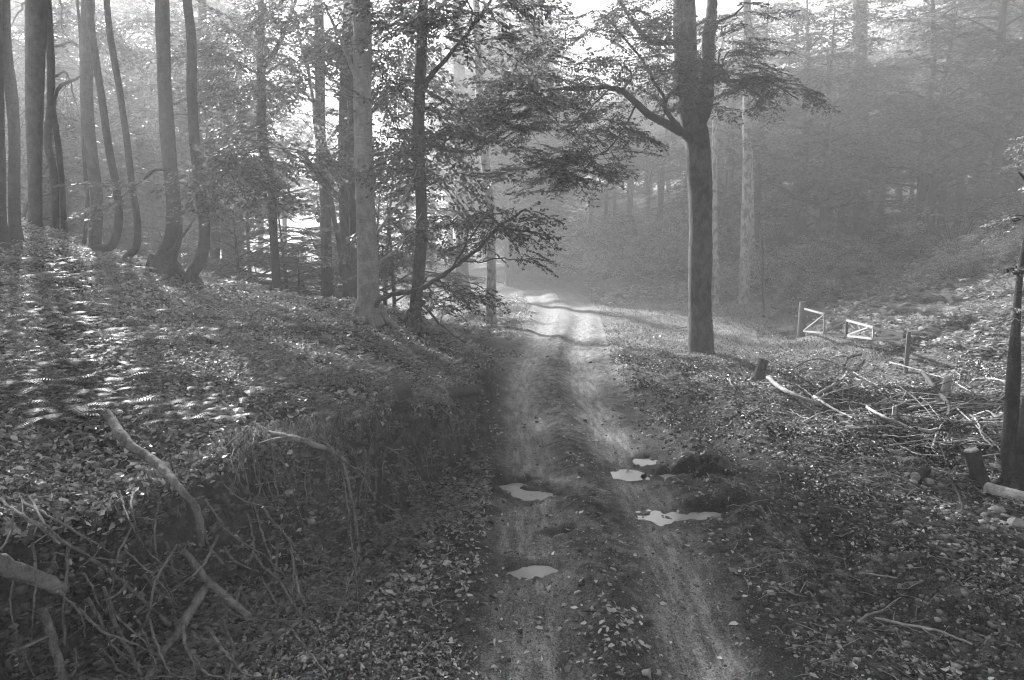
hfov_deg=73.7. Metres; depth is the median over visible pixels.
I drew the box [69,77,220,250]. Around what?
forest tree
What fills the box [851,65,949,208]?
forest tree
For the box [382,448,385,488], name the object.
hanging root
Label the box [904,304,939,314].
fern
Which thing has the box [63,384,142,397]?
fern
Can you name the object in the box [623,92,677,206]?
forest tree
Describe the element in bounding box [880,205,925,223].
shrub
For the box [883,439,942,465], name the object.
dead stick
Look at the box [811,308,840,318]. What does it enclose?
fern
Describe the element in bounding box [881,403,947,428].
dead stick
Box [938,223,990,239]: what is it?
shrub
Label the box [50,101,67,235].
slender tree
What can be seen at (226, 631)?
exposed root
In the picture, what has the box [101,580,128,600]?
tangled root
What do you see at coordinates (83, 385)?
fern
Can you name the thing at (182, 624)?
tangled root
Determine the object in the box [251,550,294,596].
tangled root
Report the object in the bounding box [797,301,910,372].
barrier gate
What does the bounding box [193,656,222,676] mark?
tangled root
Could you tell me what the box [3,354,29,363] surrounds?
fern
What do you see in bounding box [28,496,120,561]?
tangled root
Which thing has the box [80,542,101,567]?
tangled root
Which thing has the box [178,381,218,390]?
fern
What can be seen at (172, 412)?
fern
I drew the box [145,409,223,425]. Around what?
fern
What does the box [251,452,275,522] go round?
hanging root
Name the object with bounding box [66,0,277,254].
forest tree
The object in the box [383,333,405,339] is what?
fern
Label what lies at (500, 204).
forest tree
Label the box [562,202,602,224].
shrub
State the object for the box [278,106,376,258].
forest tree
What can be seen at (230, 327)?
fern
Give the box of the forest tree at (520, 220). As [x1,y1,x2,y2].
[446,184,562,229]
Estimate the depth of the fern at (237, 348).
8.15 m
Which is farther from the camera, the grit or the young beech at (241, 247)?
the young beech at (241, 247)
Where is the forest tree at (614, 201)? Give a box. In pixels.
[581,98,654,230]
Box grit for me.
[379,408,894,679]
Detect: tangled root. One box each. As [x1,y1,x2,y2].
[0,514,15,549]
[9,559,34,675]
[20,500,115,556]
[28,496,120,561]
[30,542,37,642]
[56,590,85,636]
[72,647,78,675]
[78,607,160,655]
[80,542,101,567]
[82,572,106,612]
[85,597,134,665]
[99,522,136,624]
[100,647,185,678]
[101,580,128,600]
[102,586,159,671]
[118,490,189,576]
[121,544,178,653]
[124,549,175,619]
[130,491,142,540]
[135,618,150,660]
[141,534,218,613]
[143,574,180,609]
[148,619,200,677]
[164,541,180,579]
[180,616,196,676]
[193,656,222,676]
[204,499,295,586]
[206,626,267,677]
[219,603,297,621]
[223,484,277,507]
[223,546,254,570]
[234,585,254,611]
[243,544,278,625]
[246,513,254,565]
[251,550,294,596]
[260,576,277,620]
[261,506,298,550]
[289,547,295,610]
[295,565,313,617]
[324,594,364,606]
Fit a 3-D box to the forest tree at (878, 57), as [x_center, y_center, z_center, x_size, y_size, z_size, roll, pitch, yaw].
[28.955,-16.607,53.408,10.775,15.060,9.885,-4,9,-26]
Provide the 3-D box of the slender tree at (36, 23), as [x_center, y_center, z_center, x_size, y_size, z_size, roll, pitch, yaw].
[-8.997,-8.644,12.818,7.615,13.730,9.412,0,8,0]
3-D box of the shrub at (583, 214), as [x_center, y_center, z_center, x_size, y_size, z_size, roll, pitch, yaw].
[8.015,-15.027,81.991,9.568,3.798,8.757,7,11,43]
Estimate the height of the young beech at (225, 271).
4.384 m
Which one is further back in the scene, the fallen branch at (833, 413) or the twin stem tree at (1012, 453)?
the fallen branch at (833, 413)
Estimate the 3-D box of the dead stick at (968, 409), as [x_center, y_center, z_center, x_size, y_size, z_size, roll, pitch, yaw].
[7.312,1.055,10.857,0.837,0.689,0.575,0,8,0]
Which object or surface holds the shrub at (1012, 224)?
on the ground at (568, 313)
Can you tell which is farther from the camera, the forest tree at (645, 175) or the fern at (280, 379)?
the forest tree at (645, 175)
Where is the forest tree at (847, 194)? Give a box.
[798,49,906,212]
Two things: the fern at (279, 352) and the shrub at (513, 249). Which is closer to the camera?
the fern at (279, 352)
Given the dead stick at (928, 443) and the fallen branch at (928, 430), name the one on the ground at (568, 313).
the dead stick at (928, 443)
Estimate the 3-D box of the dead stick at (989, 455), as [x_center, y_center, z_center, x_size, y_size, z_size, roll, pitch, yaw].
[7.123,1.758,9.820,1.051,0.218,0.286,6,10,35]
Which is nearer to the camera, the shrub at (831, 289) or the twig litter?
the twig litter
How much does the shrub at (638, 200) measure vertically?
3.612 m
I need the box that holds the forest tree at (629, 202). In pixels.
[585,91,677,234]
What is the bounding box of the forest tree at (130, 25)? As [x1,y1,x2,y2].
[53,0,318,283]
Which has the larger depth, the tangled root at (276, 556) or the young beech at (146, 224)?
the young beech at (146, 224)
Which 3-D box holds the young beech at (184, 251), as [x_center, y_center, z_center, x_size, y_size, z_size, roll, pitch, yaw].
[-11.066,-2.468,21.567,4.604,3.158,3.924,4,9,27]
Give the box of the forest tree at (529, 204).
[435,62,592,225]
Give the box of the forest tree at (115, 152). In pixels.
[25,84,162,218]
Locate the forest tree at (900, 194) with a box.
[878,50,921,199]
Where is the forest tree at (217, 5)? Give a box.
[98,0,335,280]
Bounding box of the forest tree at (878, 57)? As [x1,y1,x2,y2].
[819,15,946,216]
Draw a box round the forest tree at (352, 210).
[347,0,356,298]
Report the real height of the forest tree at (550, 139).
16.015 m
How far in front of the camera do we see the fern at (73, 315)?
7.74 m
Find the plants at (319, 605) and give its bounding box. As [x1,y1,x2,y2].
[0,435,494,679]
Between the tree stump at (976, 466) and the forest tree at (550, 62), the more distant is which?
the forest tree at (550, 62)
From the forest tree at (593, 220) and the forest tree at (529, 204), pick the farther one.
the forest tree at (593, 220)
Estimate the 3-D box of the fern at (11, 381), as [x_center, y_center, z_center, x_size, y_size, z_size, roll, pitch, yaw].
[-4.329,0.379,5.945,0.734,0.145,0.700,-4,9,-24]
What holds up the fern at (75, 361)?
on the ground at (568, 313)
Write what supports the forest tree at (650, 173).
on the ground at (568, 313)
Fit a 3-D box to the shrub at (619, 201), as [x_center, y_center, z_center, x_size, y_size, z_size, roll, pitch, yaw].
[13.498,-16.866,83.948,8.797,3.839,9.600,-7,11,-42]
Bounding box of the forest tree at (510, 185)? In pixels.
[428,29,581,284]
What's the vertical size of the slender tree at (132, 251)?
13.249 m
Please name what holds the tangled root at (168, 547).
on the ground at (568, 313)
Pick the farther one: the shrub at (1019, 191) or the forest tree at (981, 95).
the forest tree at (981, 95)
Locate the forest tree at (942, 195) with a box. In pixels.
[834,0,1023,233]
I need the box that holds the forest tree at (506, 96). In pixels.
[430,59,571,176]
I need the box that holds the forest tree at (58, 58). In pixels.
[4,0,165,222]
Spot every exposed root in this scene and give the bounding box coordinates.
[0,494,170,626]
[7,606,68,679]
[26,538,82,645]
[102,409,204,546]
[103,592,187,679]
[125,496,181,607]
[143,583,209,679]
[180,548,252,620]
[196,518,224,564]
[207,614,235,679]
[253,504,327,635]
[258,430,347,462]
[286,534,341,570]
[287,622,334,673]
[318,435,379,476]
[334,451,359,625]
[341,469,387,616]
[364,481,421,514]
[386,446,431,497]
[394,565,428,619]
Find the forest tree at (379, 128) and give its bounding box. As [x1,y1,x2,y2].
[306,86,414,219]
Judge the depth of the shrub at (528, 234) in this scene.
69.41 m
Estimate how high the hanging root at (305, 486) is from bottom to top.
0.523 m
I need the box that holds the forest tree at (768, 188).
[709,43,852,233]
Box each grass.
[121,343,491,516]
[392,269,1023,371]
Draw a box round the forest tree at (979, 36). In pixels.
[927,0,1021,153]
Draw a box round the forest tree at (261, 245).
[213,84,318,265]
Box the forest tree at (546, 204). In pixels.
[442,200,569,207]
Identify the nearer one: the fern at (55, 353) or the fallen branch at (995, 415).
the fern at (55, 353)
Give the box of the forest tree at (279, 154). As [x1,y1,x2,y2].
[115,0,338,278]
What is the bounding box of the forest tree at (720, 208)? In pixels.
[655,82,776,227]
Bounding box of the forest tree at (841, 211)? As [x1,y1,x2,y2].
[761,30,920,248]
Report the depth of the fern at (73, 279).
9.76 m
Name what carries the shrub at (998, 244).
on the ground at (568, 313)
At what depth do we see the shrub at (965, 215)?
32.78 m
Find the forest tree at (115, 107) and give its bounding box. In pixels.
[4,0,173,236]
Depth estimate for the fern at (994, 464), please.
9.90 m
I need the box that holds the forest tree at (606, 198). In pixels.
[573,107,645,236]
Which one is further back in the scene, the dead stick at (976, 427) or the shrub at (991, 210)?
the shrub at (991, 210)
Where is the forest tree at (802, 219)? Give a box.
[711,0,925,260]
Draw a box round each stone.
[894,521,907,526]
[924,478,934,483]
[990,505,1005,513]
[1006,517,1023,527]
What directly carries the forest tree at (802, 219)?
on the ground at (568, 313)
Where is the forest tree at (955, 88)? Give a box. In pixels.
[895,1,1022,198]
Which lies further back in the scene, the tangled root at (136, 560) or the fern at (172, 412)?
the fern at (172, 412)
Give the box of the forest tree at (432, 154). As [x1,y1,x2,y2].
[372,76,451,263]
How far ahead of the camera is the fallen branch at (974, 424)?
10.68 m
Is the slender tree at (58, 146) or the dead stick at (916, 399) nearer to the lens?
the dead stick at (916, 399)
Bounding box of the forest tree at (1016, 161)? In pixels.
[1002,78,1023,166]
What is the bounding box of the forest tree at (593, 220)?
[579,124,625,223]
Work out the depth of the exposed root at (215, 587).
5.12 m
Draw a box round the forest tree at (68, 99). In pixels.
[25,56,112,233]
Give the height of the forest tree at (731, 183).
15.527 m
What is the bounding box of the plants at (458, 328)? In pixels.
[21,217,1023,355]
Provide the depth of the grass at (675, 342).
22.95 m
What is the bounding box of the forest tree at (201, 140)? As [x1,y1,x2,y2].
[197,14,208,271]
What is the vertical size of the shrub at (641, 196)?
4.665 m
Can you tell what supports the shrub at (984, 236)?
on the ground at (568, 313)
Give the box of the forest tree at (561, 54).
[434,29,593,234]
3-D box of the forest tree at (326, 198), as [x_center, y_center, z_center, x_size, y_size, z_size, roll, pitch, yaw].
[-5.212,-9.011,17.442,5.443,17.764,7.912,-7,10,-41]
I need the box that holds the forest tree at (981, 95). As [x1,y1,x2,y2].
[933,23,1023,155]
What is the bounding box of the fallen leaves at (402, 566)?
[4,375,500,679]
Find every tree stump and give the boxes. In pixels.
[751,357,768,380]
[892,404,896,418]
[940,374,951,395]
[964,447,990,485]
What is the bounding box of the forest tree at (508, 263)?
[433,68,581,286]
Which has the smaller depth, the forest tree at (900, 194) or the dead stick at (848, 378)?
the dead stick at (848, 378)
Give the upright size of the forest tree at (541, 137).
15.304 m
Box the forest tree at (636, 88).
[606,71,670,137]
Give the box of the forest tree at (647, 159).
[613,89,669,194]
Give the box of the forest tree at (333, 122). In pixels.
[275,114,385,237]
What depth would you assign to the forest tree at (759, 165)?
38.73 m
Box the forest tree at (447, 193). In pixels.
[435,40,579,208]
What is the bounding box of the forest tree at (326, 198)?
[215,0,410,299]
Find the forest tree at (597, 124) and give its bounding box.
[578,98,611,180]
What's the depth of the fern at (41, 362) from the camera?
6.38 m
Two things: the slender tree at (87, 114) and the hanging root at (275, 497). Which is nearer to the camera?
the hanging root at (275, 497)
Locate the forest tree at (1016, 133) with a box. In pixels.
[985,16,1023,146]
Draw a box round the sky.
[11,0,1017,250]
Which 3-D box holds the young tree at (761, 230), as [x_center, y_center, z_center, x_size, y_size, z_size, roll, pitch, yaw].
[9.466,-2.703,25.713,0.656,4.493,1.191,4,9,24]
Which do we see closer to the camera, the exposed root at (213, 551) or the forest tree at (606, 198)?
the exposed root at (213, 551)
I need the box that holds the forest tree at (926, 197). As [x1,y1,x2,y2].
[869,35,988,211]
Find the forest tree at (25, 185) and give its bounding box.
[4,8,153,236]
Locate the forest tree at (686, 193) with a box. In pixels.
[664,107,764,213]
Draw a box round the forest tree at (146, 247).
[70,80,279,264]
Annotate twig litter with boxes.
[0,234,1023,679]
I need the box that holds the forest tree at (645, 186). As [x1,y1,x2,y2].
[583,89,685,217]
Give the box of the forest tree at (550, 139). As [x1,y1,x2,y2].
[441,69,589,171]
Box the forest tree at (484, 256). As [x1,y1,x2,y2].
[426,124,486,260]
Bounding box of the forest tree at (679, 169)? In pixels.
[650,68,797,247]
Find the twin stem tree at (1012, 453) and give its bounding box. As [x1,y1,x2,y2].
[980,136,1023,490]
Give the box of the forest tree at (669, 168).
[633,93,724,235]
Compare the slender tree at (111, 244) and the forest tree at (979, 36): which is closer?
the slender tree at (111, 244)
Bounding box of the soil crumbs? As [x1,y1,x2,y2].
[0,366,492,679]
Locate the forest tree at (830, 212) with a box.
[772,50,915,245]
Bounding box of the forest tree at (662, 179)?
[654,96,772,237]
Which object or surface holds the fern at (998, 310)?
on the ground at (568, 313)
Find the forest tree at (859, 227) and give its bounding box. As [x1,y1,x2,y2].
[777,0,973,244]
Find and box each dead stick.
[766,358,813,385]
[802,381,873,402]
[802,405,859,422]
[817,398,863,408]
[820,357,859,369]
[823,377,876,396]
[824,362,877,383]
[833,388,884,422]
[833,397,886,411]
[837,384,904,389]
[837,433,879,462]
[840,373,859,404]
[844,393,901,404]
[851,370,901,396]
[851,389,918,409]
[864,390,909,412]
[867,376,920,406]
[867,400,957,423]
[881,392,930,402]
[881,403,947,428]
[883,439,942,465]
[884,433,938,445]
[885,376,939,424]
[885,388,944,395]
[889,438,967,451]
[894,425,960,435]
[898,436,966,462]
[901,392,974,417]
[907,364,957,395]
[908,402,998,429]
[910,393,964,406]
[919,376,977,391]
[919,421,958,427]
[920,396,951,430]
[923,403,1000,421]
[931,400,1003,412]
[934,383,1004,407]
[935,380,1001,400]
[935,386,1003,429]
[947,437,997,442]
[949,379,1002,403]
[949,440,1000,448]
[959,420,998,429]
[959,421,1002,429]
[963,453,1000,460]
[967,423,999,445]
[970,393,1001,427]
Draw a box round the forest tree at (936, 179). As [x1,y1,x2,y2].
[835,0,1023,235]
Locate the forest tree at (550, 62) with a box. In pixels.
[425,16,604,262]
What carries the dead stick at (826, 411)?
on the ground at (568, 313)
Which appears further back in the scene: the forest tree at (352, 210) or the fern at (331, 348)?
the forest tree at (352, 210)
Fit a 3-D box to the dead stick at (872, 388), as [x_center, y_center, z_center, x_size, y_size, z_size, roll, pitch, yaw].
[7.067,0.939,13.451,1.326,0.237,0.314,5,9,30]
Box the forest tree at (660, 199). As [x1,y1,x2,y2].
[595,44,725,237]
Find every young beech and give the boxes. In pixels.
[6,150,143,230]
[6,182,108,236]
[6,195,155,240]
[59,206,193,255]
[59,219,144,258]
[102,216,224,265]
[104,234,247,277]
[117,244,143,257]
[118,218,232,266]
[155,217,283,286]
[162,174,338,287]
[179,237,286,287]
[183,203,310,284]
[200,201,388,298]
[222,256,309,287]
[230,242,340,289]
[245,193,404,295]
[250,249,342,298]
[257,183,480,306]
[259,226,396,298]
[282,190,466,301]
[302,200,478,310]
[341,216,506,303]
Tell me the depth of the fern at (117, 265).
11.62 m
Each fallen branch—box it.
[0,553,69,595]
[792,439,822,447]
[794,358,842,368]
[801,403,835,413]
[813,395,852,418]
[815,369,847,395]
[831,409,848,436]
[832,424,901,428]
[842,354,861,366]
[847,374,936,405]
[857,566,897,578]
[857,600,896,622]
[863,404,906,427]
[872,530,923,538]
[875,612,972,644]
[889,362,924,371]
[918,427,938,432]
[921,371,952,424]
[926,469,981,515]
[932,414,958,446]
[935,405,1002,431]
[951,403,999,449]
[957,384,1003,401]
[969,374,1005,383]
[969,415,993,446]
[974,410,1003,417]
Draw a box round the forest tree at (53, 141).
[5,1,109,232]
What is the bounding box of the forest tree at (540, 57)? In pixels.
[433,24,591,187]
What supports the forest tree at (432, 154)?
on the ground at (568, 313)
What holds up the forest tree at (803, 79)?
on the ground at (568, 313)
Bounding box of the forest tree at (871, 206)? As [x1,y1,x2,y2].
[834,21,935,209]
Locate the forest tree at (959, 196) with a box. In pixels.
[880,9,1023,228]
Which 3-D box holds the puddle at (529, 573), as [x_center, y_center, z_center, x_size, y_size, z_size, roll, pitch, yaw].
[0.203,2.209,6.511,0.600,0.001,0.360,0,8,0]
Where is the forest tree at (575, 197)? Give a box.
[558,87,595,235]
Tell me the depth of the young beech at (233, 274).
31.33 m
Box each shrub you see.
[475,228,550,262]
[495,224,578,252]
[498,236,540,256]
[513,242,577,268]
[516,234,566,258]
[517,236,596,273]
[520,226,618,257]
[525,235,626,273]
[525,235,644,279]
[529,219,643,266]
[539,235,663,280]
[552,206,618,237]
[554,200,608,228]
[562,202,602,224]
[566,189,625,210]
[576,235,684,285]
[595,188,654,214]
[596,198,666,231]
[617,192,678,214]
[620,196,681,226]
[625,182,673,202]
[633,185,683,211]
[637,217,740,255]
[663,227,766,260]
[820,278,836,299]
[868,191,914,200]
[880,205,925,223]
[885,238,949,257]
[889,207,1018,247]
[896,184,987,208]
[909,256,986,282]
[920,251,983,273]
[921,238,990,262]
[932,256,998,279]
[933,229,969,240]
[936,199,1023,232]
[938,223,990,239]
[945,210,985,229]
[951,226,1023,249]
[953,173,1023,230]
[953,235,1001,251]
[955,242,1011,263]
[958,225,1023,243]
[958,227,1022,252]
[960,201,1023,234]
[962,254,1013,270]
[969,236,1022,253]
[971,223,1023,238]
[973,233,1022,248]
[980,235,1021,265]
[983,186,1023,217]
[988,235,1021,250]
[989,235,1022,257]
[992,212,1023,232]
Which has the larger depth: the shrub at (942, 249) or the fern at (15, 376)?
the shrub at (942, 249)
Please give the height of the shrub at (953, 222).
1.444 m
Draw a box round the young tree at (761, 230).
[755,212,772,317]
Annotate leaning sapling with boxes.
[373,201,567,326]
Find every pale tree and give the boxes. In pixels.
[393,0,473,299]
[411,0,540,328]
[712,36,723,304]
[714,0,820,304]
[751,96,755,273]
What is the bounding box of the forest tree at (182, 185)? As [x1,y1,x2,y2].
[64,0,315,232]
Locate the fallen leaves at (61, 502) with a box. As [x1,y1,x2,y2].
[0,219,524,542]
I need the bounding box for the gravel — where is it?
[348,272,1023,679]
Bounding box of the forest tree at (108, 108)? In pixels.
[19,0,244,253]
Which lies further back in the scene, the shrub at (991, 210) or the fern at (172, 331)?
the shrub at (991, 210)
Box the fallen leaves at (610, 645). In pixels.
[409,337,844,679]
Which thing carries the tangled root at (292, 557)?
on the ground at (568, 313)
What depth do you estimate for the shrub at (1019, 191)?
36.57 m
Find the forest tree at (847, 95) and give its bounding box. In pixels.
[754,47,910,245]
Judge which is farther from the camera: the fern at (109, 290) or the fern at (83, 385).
the fern at (109, 290)
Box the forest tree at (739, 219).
[736,102,791,223]
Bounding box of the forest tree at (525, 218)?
[474,134,562,238]
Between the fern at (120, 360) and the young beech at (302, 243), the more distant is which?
the young beech at (302, 243)
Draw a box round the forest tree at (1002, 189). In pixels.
[930,50,1023,202]
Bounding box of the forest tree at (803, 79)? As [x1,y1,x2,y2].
[766,46,850,173]
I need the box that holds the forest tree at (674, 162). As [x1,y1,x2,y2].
[641,131,685,170]
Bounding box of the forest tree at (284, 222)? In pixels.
[232,78,335,253]
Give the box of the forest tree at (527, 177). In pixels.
[448,118,573,206]
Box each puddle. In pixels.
[499,483,527,490]
[507,490,557,500]
[507,565,557,579]
[611,469,646,480]
[633,458,657,466]
[636,510,719,525]
[640,474,675,479]
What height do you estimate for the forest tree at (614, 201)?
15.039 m
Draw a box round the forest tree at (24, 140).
[5,4,84,215]
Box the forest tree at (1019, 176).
[941,0,1023,203]
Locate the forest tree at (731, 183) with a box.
[648,17,818,257]
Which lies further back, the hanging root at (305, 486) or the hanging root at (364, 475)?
the hanging root at (364, 475)
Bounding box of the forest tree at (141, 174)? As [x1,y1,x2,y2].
[20,34,259,252]
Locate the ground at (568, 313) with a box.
[0,199,1023,679]
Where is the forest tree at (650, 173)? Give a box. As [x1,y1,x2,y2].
[592,88,683,234]
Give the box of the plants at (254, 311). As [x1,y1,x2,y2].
[0,214,495,438]
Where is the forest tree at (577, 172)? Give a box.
[540,114,600,242]
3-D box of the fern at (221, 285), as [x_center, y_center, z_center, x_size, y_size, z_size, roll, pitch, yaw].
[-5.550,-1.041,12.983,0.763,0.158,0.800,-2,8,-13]
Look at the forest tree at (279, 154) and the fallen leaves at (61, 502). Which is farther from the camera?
the forest tree at (279, 154)
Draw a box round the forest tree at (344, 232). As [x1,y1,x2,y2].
[335,1,459,300]
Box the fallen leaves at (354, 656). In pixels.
[196,304,1023,679]
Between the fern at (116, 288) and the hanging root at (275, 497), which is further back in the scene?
the fern at (116, 288)
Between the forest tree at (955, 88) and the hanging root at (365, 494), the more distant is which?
the forest tree at (955, 88)
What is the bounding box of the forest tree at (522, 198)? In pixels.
[448,96,559,233]
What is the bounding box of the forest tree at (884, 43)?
[810,28,901,168]
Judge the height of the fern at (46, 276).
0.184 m
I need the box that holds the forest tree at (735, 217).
[734,84,774,226]
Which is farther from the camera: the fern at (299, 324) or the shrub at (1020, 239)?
the shrub at (1020, 239)
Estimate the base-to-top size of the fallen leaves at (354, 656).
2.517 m
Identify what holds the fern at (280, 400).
on the ground at (568, 313)
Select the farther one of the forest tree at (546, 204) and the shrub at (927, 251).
the forest tree at (546, 204)
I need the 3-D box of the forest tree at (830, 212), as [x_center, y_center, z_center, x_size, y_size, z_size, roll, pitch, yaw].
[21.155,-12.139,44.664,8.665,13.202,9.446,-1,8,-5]
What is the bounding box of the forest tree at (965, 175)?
[851,1,1023,228]
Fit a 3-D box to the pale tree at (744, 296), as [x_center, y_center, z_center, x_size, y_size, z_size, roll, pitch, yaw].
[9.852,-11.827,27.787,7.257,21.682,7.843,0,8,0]
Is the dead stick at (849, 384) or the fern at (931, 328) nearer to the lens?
the dead stick at (849, 384)
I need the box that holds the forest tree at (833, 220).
[721,77,873,245]
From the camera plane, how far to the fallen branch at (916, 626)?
5.43 m
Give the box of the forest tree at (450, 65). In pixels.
[426,9,585,269]
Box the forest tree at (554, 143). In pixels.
[449,61,589,215]
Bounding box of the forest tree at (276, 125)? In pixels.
[215,119,295,262]
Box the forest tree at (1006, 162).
[935,24,1023,171]
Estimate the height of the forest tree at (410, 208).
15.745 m
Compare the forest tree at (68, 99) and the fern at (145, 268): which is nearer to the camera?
the fern at (145, 268)
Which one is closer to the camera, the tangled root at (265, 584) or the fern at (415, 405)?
the tangled root at (265, 584)
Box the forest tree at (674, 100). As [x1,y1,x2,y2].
[649,11,782,213]
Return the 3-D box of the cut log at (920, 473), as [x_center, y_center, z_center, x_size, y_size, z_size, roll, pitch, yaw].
[5.343,1.744,8.933,0.377,0.139,0.145,-7,10,-41]
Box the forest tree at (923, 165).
[831,0,1023,240]
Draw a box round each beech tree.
[296,0,490,326]
[298,0,577,336]
[448,0,840,354]
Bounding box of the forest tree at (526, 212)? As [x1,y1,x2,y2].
[444,133,569,225]
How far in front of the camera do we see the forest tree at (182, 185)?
43.61 m
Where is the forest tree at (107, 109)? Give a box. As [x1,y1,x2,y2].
[55,61,183,216]
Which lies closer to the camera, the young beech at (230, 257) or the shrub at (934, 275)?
the young beech at (230, 257)
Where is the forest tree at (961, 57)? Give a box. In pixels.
[901,0,1023,206]
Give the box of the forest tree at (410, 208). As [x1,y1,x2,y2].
[372,120,441,244]
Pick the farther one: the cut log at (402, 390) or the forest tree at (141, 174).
the forest tree at (141, 174)
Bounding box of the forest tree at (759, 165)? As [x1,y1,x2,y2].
[662,0,858,257]
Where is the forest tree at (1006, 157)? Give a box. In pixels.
[929,21,1023,175]
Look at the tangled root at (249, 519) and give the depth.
5.23 m
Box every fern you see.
[0,255,30,265]
[0,308,46,315]
[0,310,68,322]
[0,327,54,335]
[0,353,28,363]
[0,357,84,368]
[0,373,59,388]
[0,398,87,414]
[1,372,40,382]
[1,400,33,412]
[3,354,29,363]
[3,369,94,396]
[3,385,61,399]
[3,405,94,429]
[11,365,50,374]
[12,404,114,432]
[13,257,48,266]
[14,301,102,313]
[14,394,129,415]
[19,271,72,283]
[19,343,86,356]
[30,262,69,269]
[31,374,80,385]
[32,311,105,327]
[33,286,87,293]
[43,315,95,327]
[44,353,102,368]
[48,271,99,283]
[54,256,106,263]
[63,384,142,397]
[66,380,129,394]
[72,299,121,308]
[73,391,176,410]
[74,327,135,338]
[74,367,158,384]
[84,333,149,347]
[88,276,119,281]
[96,356,140,365]
[97,288,119,292]
[97,330,175,344]
[102,263,130,266]
[104,316,141,322]
[106,286,130,291]
[121,308,172,317]
[122,324,174,334]
[128,266,158,272]
[132,363,168,373]
[133,397,195,410]
[134,403,203,416]
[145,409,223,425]
[155,273,177,278]
[156,327,200,335]
[167,371,210,378]
[167,393,225,406]
[170,326,225,341]
[174,281,204,285]
[174,401,230,419]
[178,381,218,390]
[183,294,224,301]
[204,280,240,287]
[205,407,256,422]
[206,346,272,362]
[211,319,268,328]
[220,385,270,402]
[221,340,255,345]
[229,381,281,395]
[242,355,288,366]
[254,377,297,390]
[258,350,314,359]
[262,311,313,320]
[270,399,296,405]
[278,321,320,329]
[279,370,325,383]
[288,394,356,416]
[295,392,332,403]
[300,406,342,416]
[305,334,348,342]
[306,344,351,353]
[311,321,345,328]
[320,308,352,312]
[320,362,371,372]
[325,409,375,423]
[350,353,383,360]
[361,339,400,350]
[362,362,411,374]
[377,390,434,406]
[379,326,411,332]
[381,373,423,382]
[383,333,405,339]
[405,352,442,359]
[771,324,796,333]
[774,305,798,313]
[807,313,826,320]
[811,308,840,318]
[829,293,864,300]
[856,340,898,350]
[862,317,897,326]
[865,308,897,315]
[873,302,917,312]
[873,315,910,323]
[875,332,921,348]
[879,448,924,463]
[881,328,911,339]
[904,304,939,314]
[906,292,928,302]
[911,292,939,302]
[913,326,959,338]
[918,304,981,317]
[924,288,957,300]
[928,293,964,302]
[934,278,969,287]
[941,293,974,301]
[944,280,976,290]
[955,284,987,291]
[965,306,1023,316]
[975,279,1023,294]
[983,459,1000,467]
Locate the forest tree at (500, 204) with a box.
[429,34,604,279]
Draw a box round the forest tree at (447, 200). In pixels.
[384,42,478,266]
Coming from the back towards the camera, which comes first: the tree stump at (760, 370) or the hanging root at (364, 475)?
the tree stump at (760, 370)
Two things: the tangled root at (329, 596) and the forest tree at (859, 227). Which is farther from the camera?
the forest tree at (859, 227)
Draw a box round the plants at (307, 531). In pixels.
[0,369,486,679]
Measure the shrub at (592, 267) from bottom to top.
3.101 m
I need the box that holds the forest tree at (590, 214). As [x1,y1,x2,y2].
[584,94,642,234]
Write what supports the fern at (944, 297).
on the ground at (568, 313)
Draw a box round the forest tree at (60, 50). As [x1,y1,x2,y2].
[5,0,230,243]
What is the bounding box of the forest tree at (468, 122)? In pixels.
[433,55,586,172]
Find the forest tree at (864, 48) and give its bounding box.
[719,0,946,244]
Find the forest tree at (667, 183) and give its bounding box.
[638,154,681,202]
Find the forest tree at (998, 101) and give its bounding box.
[861,0,1023,221]
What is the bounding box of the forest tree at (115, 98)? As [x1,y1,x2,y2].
[17,1,208,255]
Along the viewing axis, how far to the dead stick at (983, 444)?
10.18 m
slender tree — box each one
[0,0,11,248]
[2,0,27,247]
[5,0,156,231]
[24,0,47,229]
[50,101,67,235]
[52,0,372,285]
[76,0,89,245]
[80,0,102,249]
[85,0,122,254]
[103,0,141,262]
[145,0,184,279]
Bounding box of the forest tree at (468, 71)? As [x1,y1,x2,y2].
[411,0,593,279]
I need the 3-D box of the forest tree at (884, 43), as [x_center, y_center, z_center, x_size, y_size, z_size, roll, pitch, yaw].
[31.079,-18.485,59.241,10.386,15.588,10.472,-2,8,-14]
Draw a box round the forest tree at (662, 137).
[638,67,753,159]
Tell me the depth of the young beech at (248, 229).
25.65 m
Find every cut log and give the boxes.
[392,381,412,408]
[444,384,480,399]
[909,465,930,480]
[983,482,1023,500]
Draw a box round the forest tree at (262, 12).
[142,0,351,290]
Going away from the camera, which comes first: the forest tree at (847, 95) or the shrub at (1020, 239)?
the shrub at (1020, 239)
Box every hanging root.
[230,456,242,488]
[234,452,239,483]
[239,453,254,516]
[240,454,244,479]
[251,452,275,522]
[258,463,260,523]
[263,468,296,532]
[271,447,279,513]
[271,465,284,492]
[274,469,278,506]
[277,446,305,528]
[278,455,293,490]
[304,459,308,518]
[308,463,312,501]
[332,464,349,497]
[359,451,366,503]
[363,451,374,500]
[363,464,369,528]
[374,463,376,520]
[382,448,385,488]
[413,442,441,494]
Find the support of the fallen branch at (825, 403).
on the ground at (568, 313)
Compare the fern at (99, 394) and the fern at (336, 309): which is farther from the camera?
the fern at (336, 309)
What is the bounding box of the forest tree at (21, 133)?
[5,0,82,217]
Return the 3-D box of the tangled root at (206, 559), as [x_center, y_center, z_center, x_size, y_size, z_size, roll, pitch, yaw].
[-2.295,1.611,4.760,0.034,0.273,0.687,3,9,23]
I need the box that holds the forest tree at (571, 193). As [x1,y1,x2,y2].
[554,143,596,227]
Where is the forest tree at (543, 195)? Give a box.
[443,82,568,224]
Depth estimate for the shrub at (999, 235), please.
26.67 m
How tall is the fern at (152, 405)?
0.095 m
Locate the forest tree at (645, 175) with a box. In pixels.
[618,124,670,210]
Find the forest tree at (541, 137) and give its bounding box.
[441,69,582,186]

